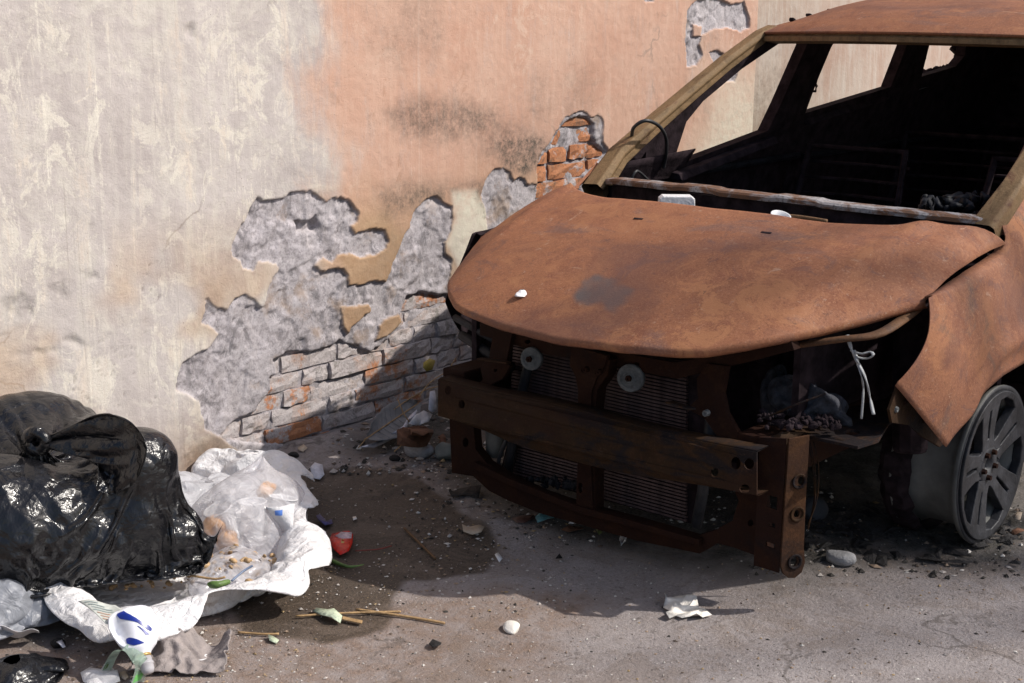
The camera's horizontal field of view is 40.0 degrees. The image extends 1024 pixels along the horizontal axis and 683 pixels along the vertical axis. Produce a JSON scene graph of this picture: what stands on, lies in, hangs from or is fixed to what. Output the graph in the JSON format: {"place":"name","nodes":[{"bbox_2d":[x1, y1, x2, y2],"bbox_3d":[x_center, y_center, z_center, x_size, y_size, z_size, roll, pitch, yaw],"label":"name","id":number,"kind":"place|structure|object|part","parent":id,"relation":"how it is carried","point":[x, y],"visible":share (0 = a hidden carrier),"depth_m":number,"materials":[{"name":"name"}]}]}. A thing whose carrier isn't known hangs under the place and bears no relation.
{"place":"outdoors","nodes":[
{"label":"outdoors","id":0,"kind":"place"},
{"bbox_2d":[0,399,1023,682],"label":"ground","id":1,"kind":"structure","parent":0,"point":[850,479],"depth_m":3.68,"materials":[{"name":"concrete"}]},
{"bbox_2d":[0,578,35,639],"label":"film bag","id":2,"kind":"object","parent":1,"relation":"on","point":[16,602],"visible":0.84,"depth_m":3.41,"materials":[{"name":"grey plastic"}]},
{"bbox_2d":[0,625,38,637],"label":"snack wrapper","id":3,"kind":"object","parent":1,"relation":"on","point":[20,634],"visible":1,"depth_m":3.39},
{"bbox_2d":[0,653,68,682],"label":"torn black film","id":4,"kind":"object","parent":1,"relation":"on","point":[28,668],"visible":1,"depth_m":3.23,"materials":[{"name":"black plastic"}]},
{"bbox_2d":[50,638,65,647],"bbox_3d":[-1.097,0.730,3.402,0.041,0.024,0.031,11,17,39],"label":"soot clump","id":5,"kind":"object","parent":1,"relation":"on","point":[54,643],"visible":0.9,"depth_m":3.39,"materials":[{"name":"black"}]},
{"bbox_2d":[57,640,65,647],"bbox_3d":[-1.079,0.725,3.373,0.013,0.007,0.050,-7,15,-30],"label":"pale flake","id":6,"kind":"object","parent":5,"relation":"on","point":[61,643],"visible":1,"depth_m":3.37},
{"bbox_2d":[80,665,119,682],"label":"white film","id":7,"kind":"object","parent":1,"relation":"on","point":[92,675],"visible":0.99,"depth_m":3.23,"materials":[{"name":"white plastic"}]},
{"bbox_2d":[120,671,127,679],"bbox_3d":[-0.894,0.771,3.245,0.017,0.004,0.048,-7,15,-28],"label":"brown flake","id":8,"kind":"object","parent":1,"relation":"on","point":[123,675],"visible":1,"depth_m":3.25,"materials":[{"name":"beige paper"}]},
{"bbox_2d":[102,644,146,682],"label":"leaf","id":9,"kind":"object","parent":1,"relation":"on","point":[137,658],"visible":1,"depth_m":3.21,"materials":[{"name":"green plant"}]},
{"bbox_2d":[108,605,158,674],"bbox_3d":[-0.857,0.686,3.247,0.126,0.137,0.110,11,17,39],"label":"plastic bottle","id":10,"kind":"object","parent":1,"relation":"on","point":[136,627],"visible":0.93,"depth_m":3.23,"materials":[{"name":"white plastic"}]},
{"bbox_2d":[128,627,231,673],"bbox_3d":[-0.776,0.720,3.316,0.226,0.079,0.152,0,13,0],"label":"grey rag","id":11,"kind":"object","parent":1,"relation":"on","point":[181,651],"visible":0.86,"depth_m":3.30,"materials":[{"name":"grey fabric"}]},
{"bbox_2d":[38,448,331,642],"bbox_3d":[-0.940,0.556,3.873,1.038,0.128,1.374,11,17,39],"label":"woven sack","id":12,"kind":"object","parent":1,"relation":"on","point":[303,548],"visible":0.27,"depth_m":3.67,"materials":[{"name":"white plastic"}]},
{"bbox_2d":[18,592,59,628],"bbox_3d":[-1.182,0.632,3.534,0.186,0.092,0.237,11,17,39],"label":"film bag","id":13,"kind":"object","parent":12,"relation":"on","point":[40,613],"visible":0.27,"depth_m":3.45,"materials":[{"name":"grey plastic"}]},
{"bbox_2d":[0,391,146,494],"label":"rubbish bag","id":14,"kind":"object","parent":12,"relation":"on","point":[51,427],"visible":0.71,"depth_m":3.53,"materials":[{"name":"black plastic"}]},
{"bbox_2d":[78,599,121,623],"bbox_3d":[-0.954,0.628,3.300,0.060,0.018,0.164,-11,17,-39],"label":"printed leaflet","id":15,"kind":"object","parent":12,"relation":"on","point":[103,612],"visible":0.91,"depth_m":3.30,"materials":[{"name":"paper"}]},
{"bbox_2d":[0,427,222,598],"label":"rubbish bag","id":16,"kind":"object","parent":12,"relation":"on","point":[68,524],"visible":0.94,"depth_m":3.51,"materials":[{"name":"black plastic"}]},
{"bbox_2d":[108,544,276,590],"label":"food scraps","id":17,"kind":"object","parent":12,"relation":"on","point":[235,565],"visible":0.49,"depth_m":3.73,"materials":[{"name":"beige food"}]},
{"bbox_2d":[231,565,252,581],"bbox_3d":[-0.699,0.597,3.635,0.014,0.025,0.073,11,17,38],"label":"blue straw","id":18,"kind":"object","parent":17,"relation":"on","point":[241,572],"visible":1,"depth_m":3.64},
{"bbox_2d":[179,471,211,516],"bbox_3d":[-1.077,0.464,4.173,0.590,0.135,0.327,-8,16,-32],"label":"film bag","id":19,"kind":"object","parent":12,"relation":"on","point":[193,491],"visible":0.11,"depth_m":4.15,"materials":[{"name":"white plastic"}]},
{"bbox_2d":[207,579,229,588],"bbox_3d":[-0.748,0.618,3.591,0.060,0.019,0.033,-3,13,-13],"label":"green stalk","id":20,"kind":"object","parent":12,"relation":"on","point":[216,584],"visible":0.98,"depth_m":3.58,"materials":[{"name":"green plant"}]},
{"bbox_2d":[187,545,272,594],"bbox_3d":[-0.752,0.600,3.758,0.223,0.078,0.299,11,17,39],"label":"film bag","id":21,"kind":"object","parent":12,"relation":"on","point":[253,571],"visible":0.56,"depth_m":3.71,"materials":[{"name":"white"}]},
{"bbox_2d":[192,575,225,579],"bbox_3d":[-0.785,0.609,3.639,0.094,0.010,0.013,3,13,12],"label":"wooden skewer","id":22,"kind":"object","parent":21,"relation":"on","point":[209,578],"visible":0.99,"depth_m":3.63,"materials":[{"name":"brown wood"}]},
{"bbox_2d":[191,472,275,524],"bbox_3d":[-0.911,0.460,4.244,0.394,0.108,0.424,11,17,39],"label":"film bag","id":23,"kind":"object","parent":12,"relation":"on","point":[214,479],"visible":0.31,"depth_m":4.17,"materials":[{"name":"white"}]},
{"bbox_2d":[192,456,307,562],"bbox_3d":[-0.760,0.457,4.010,0.326,0.224,0.459,11,17,39],"label":"clear bag","id":24,"kind":"object","parent":12,"relation":"on","point":[249,482],"visible":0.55,"depth_m":3.94,"materials":[{"name":"white"}]},
{"bbox_2d":[203,514,225,534],"bbox_3d":[-0.827,0.509,3.912,0.042,0.060,0.078,11,17,39],"label":"orange peel","id":25,"kind":"object","parent":24,"relation":"in","point":[211,522],"visible":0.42,"depth_m":3.89,"materials":[{"name":"orange food"}]},
{"bbox_2d":[203,500,239,538],"bbox_3d":[-0.818,0.510,3.956,0.085,0.122,0.102,11,17,39],"label":"plastic cup","id":26,"kind":"object","parent":24,"relation":"in","point":[221,513],"visible":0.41,"depth_m":3.96,"materials":[{"name":"white plastic"}]},
{"bbox_2d":[216,529,238,554],"bbox_3d":[-0.790,0.559,3.920,0.052,0.072,0.072,11,17,39],"label":"orange peel","id":27,"kind":"object","parent":24,"relation":"in","point":[232,536],"visible":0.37,"depth_m":3.90,"materials":[{"name":"orange food"}]},
{"bbox_2d":[237,497,266,538],"bbox_3d":[-0.736,0.500,3.994,0.086,0.108,0.086,11,17,39],"label":"plastic cup","id":28,"kind":"object","parent":24,"relation":"in","point":[253,530],"visible":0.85,"depth_m":3.97,"materials":[{"name":"white plastic"}]},
{"bbox_2d":[256,481,276,497],"bbox_3d":[-0.710,0.430,4.080,0.048,0.048,0.073,11,17,39],"label":"orange peel","id":29,"kind":"object","parent":24,"relation":"in","point":[263,494],"visible":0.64,"depth_m":4.06,"materials":[{"name":"orange food"}]},
{"bbox_2d":[265,503,294,543],"bbox_3d":[-0.645,0.511,3.928,0.077,0.117,0.042,0,13,0],"label":"printed sachet","id":30,"kind":"object","parent":24,"relation":"in","point":[282,517],"visible":0.84,"depth_m":3.91,"materials":[{"name":"white plastic"}]},
{"bbox_2d":[267,494,297,531],"bbox_3d":[-0.661,0.495,4.046,0.086,0.118,0.096,11,17,39],"label":"plastic cup","id":31,"kind":"object","parent":24,"relation":"in","point":[272,501],"visible":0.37,"depth_m":4.01,"materials":[{"name":"white plastic"}]},
{"bbox_2d":[238,631,278,634],"bbox_3d":[-0.625,0.719,3.468,0.104,0.006,0.010,2,13,5],"label":"bamboo stick","id":32,"kind":"object","parent":1,"relation":"on","point":[250,633],"visible":1,"depth_m":3.46,"materials":[{"name":"brown wood"}]},
{"bbox_2d":[268,634,278,643],"bbox_3d":[-0.581,0.725,3.435,0.024,0.009,0.041,-3,14,-15],"label":"green flake","id":33,"kind":"object","parent":1,"relation":"on","point":[273,639],"visible":1,"depth_m":3.43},
{"bbox_2d":[288,451,298,457],"bbox_3d":[-0.745,0.385,4.788,0.041,0.021,0.030,-1,13,-7],"label":"black lump","id":34,"kind":"object","parent":1,"relation":"on","point":[294,454],"visible":0.77,"depth_m":4.78,"materials":[{"name":"black"}]},
{"bbox_2d":[298,444,306,451],"bbox_3d":[-0.720,0.366,4.835,0.040,0.012,0.040,11,17,39],"label":"brown chip","id":35,"kind":"object","parent":1,"relation":"on","point":[303,448],"visible":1,"depth_m":4.83,"materials":[{"name":"beige stone"}]},
{"bbox_2d":[309,462,323,478],"bbox_3d":[-0.649,0.427,4.674,0.049,0.028,0.117,-3,13,-13],"label":"tissue wad","id":36,"kind":"object","parent":1,"relation":"on","point":[316,469],"visible":0.95,"depth_m":4.67,"materials":[{"name":"white paper"}]},
{"bbox_2d":[316,514,332,524],"bbox_3d":[-0.562,0.538,4.236,0.044,0.017,0.091,-4,14,-17],"label":"violet wrapper","id":37,"kind":"object","parent":1,"relation":"on","point":[321,519],"visible":1,"depth_m":4.24,"materials":[{"name":"purple plastic"}]},
{"bbox_2d":[313,608,341,622],"bbox_3d":[-0.465,0.690,3.575,0.042,0.017,0.111,-11,18,-41],"label":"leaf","id":38,"kind":"object","parent":1,"relation":"on","point":[333,613],"visible":1,"depth_m":3.56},
{"bbox_2d":[329,531,352,554],"bbox_3d":[-0.492,0.574,4.056,0.067,0.020,0.190,-1,13,-5],"label":"red packet","id":39,"kind":"object","parent":1,"relation":"on","point":[341,542],"visible":1,"depth_m":4.03,"materials":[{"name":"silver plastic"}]},
{"bbox_2d":[331,558,363,567],"bbox_3d":[-0.485,0.614,3.930,0.151,0.011,0.039,7,15,28],"label":"leaf blade","id":40,"kind":"object","parent":1,"relation":"on","point":[335,562],"visible":0.69,"depth_m":3.90,"materials":[{"name":"green plant"}]},
{"bbox_2d":[296,611,400,616],"bbox_3d":[-0.417,0.694,3.590,0.267,0.007,0.013,-1,13,-8],"label":"bamboo stick","id":41,"kind":"object","parent":1,"relation":"on","point":[358,612],"visible":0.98,"depth_m":3.59,"materials":[{"name":"brown wood"}]},
{"bbox_2d":[342,616,361,623],"bbox_3d":[-0.402,0.702,3.547,0.066,0.003,0.016,7,15,25],"label":"ice cream stick","id":42,"kind":"object","parent":1,"relation":"on","point":[352,620],"visible":1,"depth_m":3.55,"materials":[{"name":"brown wood"}]},
{"bbox_2d":[355,545,391,550],"bbox_3d":[-0.394,0.593,4.022,0.108,0.005,0.015,-4,14,-19],"label":"thin straw","id":43,"kind":"object","parent":1,"relation":"on","point":[374,549],"visible":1,"depth_m":4.01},
{"bbox_2d":[0,0,757,471],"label":"plaster wall","id":44,"kind":"structure","parent":1,"relation":"on","point":[242,224],"depth_m":4.72,"materials":[{"name":"paint"}]},
{"bbox_2d":[364,399,421,440],"bbox_3d":[-0.413,0.276,5.013,0.110,0.071,0.466,3,13,13],"label":"dry leaf","id":45,"kind":"object","parent":1,"relation":"on","point":[388,421],"visible":0.94,"depth_m":5.01,"materials":[{"name":"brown plant"}]},
{"bbox_2d":[362,410,417,447],"bbox_3d":[-0.422,0.309,4.920,0.031,0.069,0.337,8,15,30],"label":"foil strip","id":46,"kind":"object","parent":45,"relation":"on","point":[381,442],"visible":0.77,"depth_m":4.90,"materials":[{"name":"silver metal"}]},
{"bbox_2d":[358,386,437,447],"bbox_3d":[-0.423,0.262,5.048,0.064,0.102,0.525,8,15,29],"label":"dry straw","id":47,"kind":"object","parent":45,"relation":"on","point":[404,402],"visible":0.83,"depth_m":5.19,"materials":[{"name":"brown plant"}]},
{"bbox_2d":[419,374,442,396],"bbox_3d":[-0.301,0.155,5.256,0.027,0.053,0.215,7,15,26],"label":"dry straw","id":48,"kind":"object","parent":47,"relation":"on","point":[429,383],"visible":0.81,"depth_m":5.26,"materials":[{"name":"brown plant"}]},
{"bbox_2d":[408,410,431,425],"bbox_3d":[-0.321,0.273,4.987,0.033,0.037,0.144,6,14,22],"label":"white card","id":49,"kind":"object","parent":45,"relation":"on","point":[422,417],"visible":0.98,"depth_m":4.99,"materials":[{"name":"white paper"}]},
{"bbox_2d":[428,390,436,412],"bbox_3d":[-0.283,0.215,5.047,0.026,0.067,0.076,1,13,3],"label":"grey slate","id":50,"kind":"object","parent":49,"relation":"on","point":[432,407],"visible":1,"depth_m":5.04,"materials":[{"name":"grey stone"}]},
{"bbox_2d":[423,358,434,370],"bbox_3d":[-0.293,0.082,5.023,0.021,0.039,0.074,11,17,39],"label":"yellow leaf","id":51,"kind":"object","parent":50,"relation":"on","point":[428,364],"visible":1,"depth_m":5.02,"materials":[{"name":"yellow plant"}]},
{"bbox_2d":[389,454,400,460],"bbox_3d":[-0.399,0.398,4.800,0.038,0.024,0.038,11,17,39],"label":"rubble stone","id":52,"kind":"object","parent":1,"relation":"on","point":[394,457],"visible":1,"depth_m":4.79,"materials":[{"name":"black stone"}]},
{"bbox_2d":[355,608,444,624],"bbox_3d":[-0.285,0.698,3.581,0.245,0.008,0.008,5,14,18],"label":"bamboo stick","id":53,"kind":"object","parent":1,"relation":"on","point":[407,616],"visible":1,"depth_m":3.58,"materials":[{"name":"brown wood"}]},
{"bbox_2d":[397,425,432,447],"bbox_3d":[-0.331,0.325,4.815,0.089,0.074,0.223,4,14,16],"label":"rusty scrap","id":54,"kind":"object","parent":1,"relation":"on","point":[405,437],"visible":0.86,"depth_m":4.79,"materials":[{"name":"brown metal"}]},
{"bbox_2d":[410,428,433,435],"bbox_3d":[-0.309,0.309,4.833,0.084,0.064,0.208,-1,13,-7],"label":"rusty scrap","id":55,"kind":"object","parent":54,"relation":"on","point":[419,431],"visible":1,"depth_m":4.80,"materials":[{"name":"brown metal"}]},
{"bbox_2d":[404,444,434,458],"bbox_3d":[-0.322,0.373,4.851,0.119,0.062,0.074,11,17,39],"label":"rubble stone","id":56,"kind":"object","parent":1,"relation":"on","point":[428,450],"visible":0.74,"depth_m":4.82,"materials":[{"name":"grey stone"}]},
{"bbox_2d":[403,527,435,559],"bbox_3d":[-0.268,0.582,4.071,0.009,0.008,0.257,-5,14,-23],"label":"dark twig","id":57,"kind":"object","parent":1,"relation":"on","point":[420,543],"visible":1,"depth_m":4.06,"materials":[{"name":"brown wood"}]},
{"bbox_2d":[429,639,440,647],"bbox_3d":[-0.186,0.734,3.414,0.030,0.008,0.037,4,14,17],"label":"black shred","id":58,"kind":"object","parent":1,"relation":"on","point":[433,643],"visible":1,"depth_m":3.42,"materials":[{"name":"black plastic"}]},
{"bbox_2d":[438,434,445,442],"bbox_3d":[-0.244,0.354,4.937,0.029,0.039,0.144,-1,13,-6],"label":"rusty scrap","id":59,"kind":"object","parent":1,"relation":"on","point":[442,437],"visible":0.43,"depth_m":4.96,"materials":[{"name":"brown metal"}]},
{"bbox_2d":[435,442,450,459],"bbox_3d":[-0.227,0.375,4.827,0.080,0.067,0.072,11,17,39],"label":"rubble stone","id":60,"kind":"object","parent":1,"relation":"on","point":[442,450],"visible":0.76,"depth_m":4.80,"materials":[{"name":"grey stone"}]},
{"bbox_2d":[448,485,480,497],"bbox_3d":[-0.148,0.472,4.458,0.105,0.031,0.081,3,13,10],"label":"black shred","id":61,"kind":"object","parent":1,"relation":"on","point":[469,490],"visible":1,"depth_m":4.45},
{"bbox_2d":[462,524,483,534],"bbox_3d":[-0.119,0.554,4.165,0.062,0.020,0.066,4,14,15],"label":"tan paper wad","id":62,"kind":"object","parent":1,"relation":"on","point":[474,529],"visible":1,"depth_m":4.17,"materials":[{"name":"beige paper"}]},
{"bbox_2d":[495,552,501,561],"bbox_3d":[-0.037,0.607,3.959,0.013,0.012,0.046,-4,14,-18],"label":"curled white tab","id":63,"kind":"object","parent":1,"relation":"on","point":[498,556],"visible":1,"depth_m":3.96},
{"bbox_2d":[503,620,519,634],"bbox_3d":[-0.003,0.714,3.525,0.050,0.028,0.051,11,17,39],"label":"white pebble","id":64,"kind":"object","parent":1,"relation":"on","point":[511,627],"visible":1,"depth_m":3.51,"materials":[{"name":"stone"}]},
{"bbox_2d":[5,411,1023,682],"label":"grit","id":65,"kind":"object","parent":1,"relation":"on","point":[449,469],"visible":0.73,"depth_m":3.94,"materials":[{"name":"grey gravel"}]},
{"bbox_2d":[512,514,534,522],"bbox_3d":[0.039,0.533,4.253,0.052,0.011,0.076,11,17,39],"label":"brown wrapper","id":66,"kind":"object","parent":1,"relation":"on","point":[522,519],"visible":1,"depth_m":4.24,"materials":[{"name":"brown plastic"}]},
{"bbox_2d":[535,513,553,521],"bbox_3d":[0.111,0.525,4.260,0.085,0.021,0.073,-1,13,-5],"label":"teal wrapper","id":67,"kind":"object","parent":1,"relation":"on","point":[539,517],"visible":0.38,"depth_m":4.25,"materials":[{"name":"teal plastic"}]},
{"bbox_2d":[561,525,582,531],"bbox_3d":[0.182,0.555,4.177,0.052,0.009,0.060,11,17,39],"label":"rusty flake","id":68,"kind":"object","parent":1,"relation":"on","point":[569,528],"visible":1,"depth_m":4.18,"materials":[{"name":"brown metal"}]},
{"bbox_2d":[619,536,625,545],"bbox_3d":[0.321,0.563,4.102,0.023,0.027,0.179,0,13,-1],"label":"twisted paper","id":69,"kind":"object","parent":1,"relation":"on","point":[622,540],"visible":0.42,"depth_m":4.06,"materials":[{"name":"grey paper"}]},
{"bbox_2d":[663,594,711,618],"bbox_3d":[0.436,0.683,3.641,0.116,0.025,0.143,-4,14,-18],"label":"crumpled paper","id":70,"kind":"object","parent":1,"relation":"on","point":[682,606],"visible":1,"depth_m":3.64,"materials":[{"name":"white paper"}]},
{"bbox_2d":[438,0,1023,577],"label":"burnt car","id":71,"kind":"object","parent":1,"relation":"on","point":[640,346],"visible":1,"depth_m":3.97,"materials":[{"name":"metal"}]},
{"bbox_2d":[515,289,526,296],"bbox_3d":[0.026,-0.136,3.923,0.034,0.017,0.052,11,17,39],"label":"paper ball","id":72,"kind":"object","parent":71,"relation":"on","point":[521,293],"visible":1,"depth_m":3.91,"materials":[{"name":"white paper"}]},
{"bbox_2d":[631,170,648,179],"bbox_3d":[0.469,-0.579,5.036,0.020,0.080,0.151,11,17,39],"label":"cable loop","id":73,"kind":"object","parent":71,"relation":"attached to","point":[640,173],"visible":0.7,"depth_m":5.00,"materials":[{"name":"black rubber"}]},
{"bbox_2d":[630,119,667,167],"bbox_3d":[0.492,-0.706,5.056,0.113,0.198,0.324,11,17,39],"label":"cable loop","id":74,"kind":"object","parent":71,"relation":"on","point":[658,125],"visible":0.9,"depth_m":5.01,"materials":[{"name":"black rubber"}]},
{"bbox_2d":[658,194,694,205],"bbox_3d":[0.509,-0.396,4.368,0.120,0.116,0.058,0,13,0],"label":"white tub","id":75,"kind":"object","parent":71,"relation":"on","point":[687,199],"visible":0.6,"depth_m":4.33,"materials":[{"name":"white plastic"}]},
{"bbox_3d":[0.870,-0.396,5.783,0.067,0.728,0.900,11,17,39],"label":"front door","id":76,"kind":"part","parent":71,"relation":"part of","materials":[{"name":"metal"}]},
{"bbox_2d":[771,210,790,216],"bbox_3d":[0.770,-0.344,4.061,0.067,0.066,0.060,11,17,39],"label":"plastic ring","id":77,"kind":"object","parent":71,"relation":"on","point":[780,213],"visible":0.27,"depth_m":4.07,"materials":[{"name":"white plastic"}]},
{"bbox_2d":[790,214,827,221],"bbox_3d":[0.807,-0.358,4.066,0.211,0.015,0.034,6,14,23],"label":"brown stick","id":78,"kind":"object","parent":71,"relation":"on","point":[808,218],"visible":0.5,"depth_m":4.05,"materials":[{"name":"brown wood"}]},
{"bbox_3d":[1.427,-1.089,6.122,0.197,0.565,3.320,11,17,39],"label":"window frame","id":79,"kind":"part","parent":71,"relation":"part of","materials":[{"name":"metal"}]},
{"bbox_3d":[1.467,-0.549,6.459,0.067,0.728,0.910,11,17,39],"label":"rear door","id":80,"kind":"part","parent":71,"relation":"part of","materials":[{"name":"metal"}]},
{"bbox_2d":[847,342,874,418],"bbox_3d":[0.870,0.091,3.519,0.096,0.207,0.020,11,17,39],"label":"strap tie","id":81,"kind":"object","parent":71,"relation":"attached to","point":[856,357],"visible":1,"depth_m":3.51,"materials":[{"name":"white plastic"}]},
{"bbox_2d":[796,496,827,520],"bbox_3d":[0.915,0.509,4.284,0.090,0.083,0.091,11,17,39],"label":"river stone","id":82,"kind":"object","parent":1,"relation":"on","point":[821,510],"visible":0.59,"depth_m":4.25,"materials":[{"name":"grey stone"}]},
{"bbox_2d":[826,550,856,566],"bbox_3d":[0.920,0.607,3.941,0.091,0.041,0.072,11,17,39],"label":"river stone","id":83,"kind":"object","parent":1,"relation":"on","point":[840,558],"visible":1,"depth_m":3.92,"materials":[{"name":"grey stone"}]},
{"bbox_2d":[752,0,953,131],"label":"pale wall","id":84,"kind":"structure","parent":1,"relation":"on","point":[849,70],"depth_m":7.37,"materials":[{"name":"paint"}]},
{"bbox_2d":[772,504,1020,565],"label":"burnt flakes","id":85,"kind":"object","parent":1,"relation":"on","point":[872,556],"visible":0.56,"depth_m":4.08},
{"bbox_2d":[1009,528,1023,534],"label":"bark chip","id":86,"kind":"object","parent":1,"relation":"on","point":[1015,531],"visible":1,"depth_m":4.19,"materials":[{"name":"brown wood"}]},
{"bbox_2d":[1013,512,1021,519],"bbox_3d":[1.540,0.528,4.291,0.026,0.013,0.080,7,14,25],"label":"bark chip","id":87,"kind":"object","parent":1,"relation":"on","point":[1017,515],"visible":1,"depth_m":4.28,"materials":[{"name":"beige wood"}]}
]}

